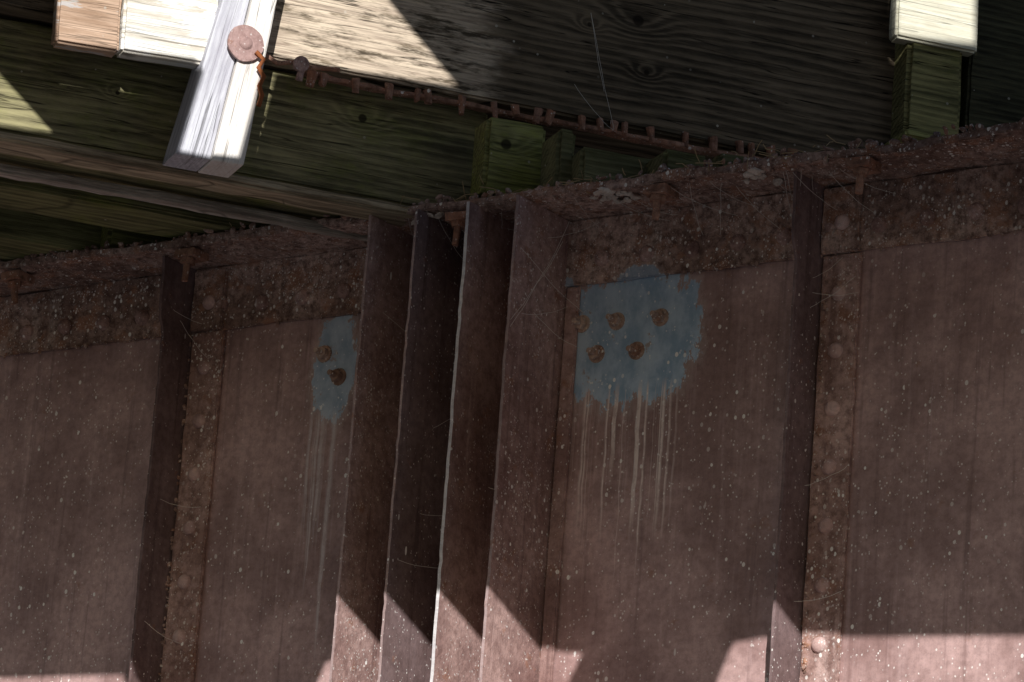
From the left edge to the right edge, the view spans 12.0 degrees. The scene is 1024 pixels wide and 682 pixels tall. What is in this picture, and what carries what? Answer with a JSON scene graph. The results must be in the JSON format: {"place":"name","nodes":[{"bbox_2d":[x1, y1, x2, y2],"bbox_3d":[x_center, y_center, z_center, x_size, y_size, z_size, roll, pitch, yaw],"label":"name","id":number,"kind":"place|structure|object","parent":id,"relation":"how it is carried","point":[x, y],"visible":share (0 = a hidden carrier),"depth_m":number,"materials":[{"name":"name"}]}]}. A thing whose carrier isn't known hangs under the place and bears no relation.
{"place":"outdoors","nodes":[
{"label":"outdoors","id":0,"kind":"place"},
{"bbox_2d":[0,125,1023,681],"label":"plate girder","id":1,"kind":"object","parent":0,"point":[638,449],"visible":0.98,"depth_m":11.76,"materials":[{"name":"metal"}]},
{"bbox_2d":[0,208,166,260],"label":"sleeper","id":2,"kind":"object","parent":1,"relation":"on","point":[23,235],"visible":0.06,"depth_m":12.62,"materials":[{"name":"green wood"}]},
{"bbox_2d":[100,226,163,247],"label":"packing block","id":3,"kind":"structure","parent":1,"relation":"on","point":[112,237],"depth_m":12.61,"materials":[{"name":"green wood"}]},
{"bbox_2d":[0,164,367,242],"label":"ledger board","id":4,"kind":"object","parent":1,"relation":"attached to","point":[72,183],"visible":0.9,"depth_m":12.07,"materials":[{"name":"brown wood"}]},
{"bbox_2d":[0,132,413,226],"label":"packing board","id":5,"kind":"object","parent":1,"relation":"on","point":[155,170],"visible":1,"depth_m":11.90,"materials":[{"name":"brown wood"}]},
{"bbox_2d":[0,18,486,217],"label":"sleeper","id":6,"kind":"object","parent":1,"relation":"on","point":[331,137],"visible":0.74,"depth_m":11.99,"materials":[{"name":"green wood"}]},
{"bbox_2d":[0,0,962,160],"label":"longitudinal beam","id":7,"kind":"structure","parent":6,"relation":"on","point":[803,75],"depth_m":12.34,"materials":[{"name":"brown wood"}]},
{"bbox_2d":[163,0,277,177],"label":"bracket post","id":8,"kind":"object","parent":7,"relation":"attached to","point":[211,130],"visible":1,"depth_m":11.76,"materials":[{"name":"grey wood"}]},
{"bbox_2d":[116,0,217,69],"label":"fascia board","id":9,"kind":"object","parent":8,"relation":"attached to","point":[174,33],"visible":1,"depth_m":11.78,"materials":[{"name":"white wood"}]},
{"bbox_2d":[51,0,121,56],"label":"fascia board","id":10,"kind":"object","parent":9,"relation":"attached to","point":[90,26],"visible":1,"depth_m":11.71,"materials":[{"name":"brown wood"}]},
{"bbox_2d":[254,50,265,106],"bbox_3d":[-0.613,-0.636,11.767,0.034,0.141,0.012,10,-17,-19],"label":"hanging chain","id":11,"kind":"object","parent":8,"relation":"hanging from","point":[262,74],"visible":1,"depth_m":11.77,"materials":[{"name":"brown metal"}]},
{"bbox_2d":[265,53,339,71],"bbox_3d":[-0.516,-0.677,11.916,0.198,0.027,0.012,10,-17,-19],"label":"iron strap","id":12,"kind":"object","parent":8,"relation":"attached to","point":[290,62],"visible":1,"depth_m":11.92,"materials":[{"name":"brown metal"}]},
{"bbox_2d":[292,56,308,80],"bbox_3d":[-0.518,-0.666,11.898,0.041,0.062,0.024,7,-16,-11],"label":"lug bolt","id":13,"kind":"object","parent":12,"relation":"attached to","point":[300,65],"visible":1,"depth_m":11.89,"materials":[{"name":"paint"}]},
{"bbox_2d":[889,0,1023,140],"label":"wooden bracket post","id":14,"kind":"object","parent":7,"relation":"attached to","point":[935,41],"visible":0.66,"depth_m":12.58,"materials":[{"name":"green wood"}]},
{"bbox_2d":[303,71,757,157],"bbox_3d":[0.148,-0.542,12.234,1.425,0.020,0.040,10,-17,-19],"label":"rusty strap","id":15,"kind":"object","parent":6,"relation":"attached to","point":[558,124],"visible":0.79,"depth_m":12.19,"materials":[{"name":"metal"}]},
{"bbox_2d":[305,70,797,157],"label":"rusty spikes","id":16,"kind":"object","parent":15,"relation":"on","point":[550,114],"visible":0.88,"depth_m":12.19,"materials":[{"name":"metal"}]},
{"bbox_2d":[1,156,882,304],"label":"hook bolts","id":17,"kind":"object","parent":1,"relation":"attached to","point":[861,168],"visible":1,"depth_m":11.93,"materials":[{"name":"metal"}]},
{"bbox_2d":[470,117,545,196],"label":"packing block","id":18,"kind":"structure","parent":1,"relation":"on","point":[507,153],"depth_m":11.98,"materials":[{"name":"green wood"}]},
{"bbox_2d":[0,117,1023,674],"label":"rust debris","id":19,"kind":"object","parent":1,"relation":"attached to","point":[508,189],"visible":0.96,"depth_m":11.75,"materials":[{"name":"brown metal"}]},
{"bbox_2d":[145,13,894,643],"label":"cobwebs","id":20,"kind":"object","parent":1,"relation":"attached to","point":[593,225],"visible":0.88,"depth_m":11.77,"materials":[{"name":"white fabric"}]},
{"bbox_2d":[57,123,1018,250],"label":"twig litter","id":21,"kind":"object","parent":1,"relation":"on","point":[464,195],"visible":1,"depth_m":11.63,"materials":[{"name":"beige plant"}]},
{"bbox_2d":[540,128,576,186],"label":"packing block","id":22,"kind":"structure","parent":1,"relation":"on","point":[558,149],"depth_m":11.88,"materials":[{"name":"green wood"}]},
{"bbox_2d":[411,167,783,227],"bbox_3d":[0.187,-0.342,11.789,1.046,0.025,0.118,-7,-19,33],"label":"cobweb dust clump","id":23,"kind":"object","parent":1,"relation":"attached to","point":[755,175],"visible":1,"depth_m":11.71,"materials":[{"name":"grey"}]},
{"bbox_2d":[571,147,650,182],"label":"packing block","id":24,"kind":"structure","parent":1,"relation":"on","point":[593,163],"depth_m":11.82,"materials":[{"name":"green wood"}]},
{"bbox_2d":[644,149,706,173],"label":"packing block","id":25,"kind":"structure","parent":1,"relation":"on","point":[669,158],"depth_m":11.76,"materials":[{"name":"green wood"}]},
{"bbox_2d":[710,152,746,166],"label":"packing block","id":26,"kind":"structure","parent":1,"relation":"on","point":[726,157],"depth_m":11.63,"materials":[{"name":"green wood"}]},
{"bbox_2d":[575,146,584,152],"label":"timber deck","id":27,"kind":"structure","parent":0,"point":[578,148],"depth_m":14.48,"materials":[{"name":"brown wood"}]},
{"bbox_3d":[1.000,1.236,13.287,10.000,2.145,0.400,-7,-19,33],"label":"plate girder","id":28,"kind":"object","parent":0,"visible":0},
{"bbox_2d":[0,176,264,237],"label":"sleeper","id":29,"kind":"object","parent":28,"relation":"on","point":[157,220],"visible":0.09,"depth_m":12.30,"materials":[{"name":"green wood"}]}
]}

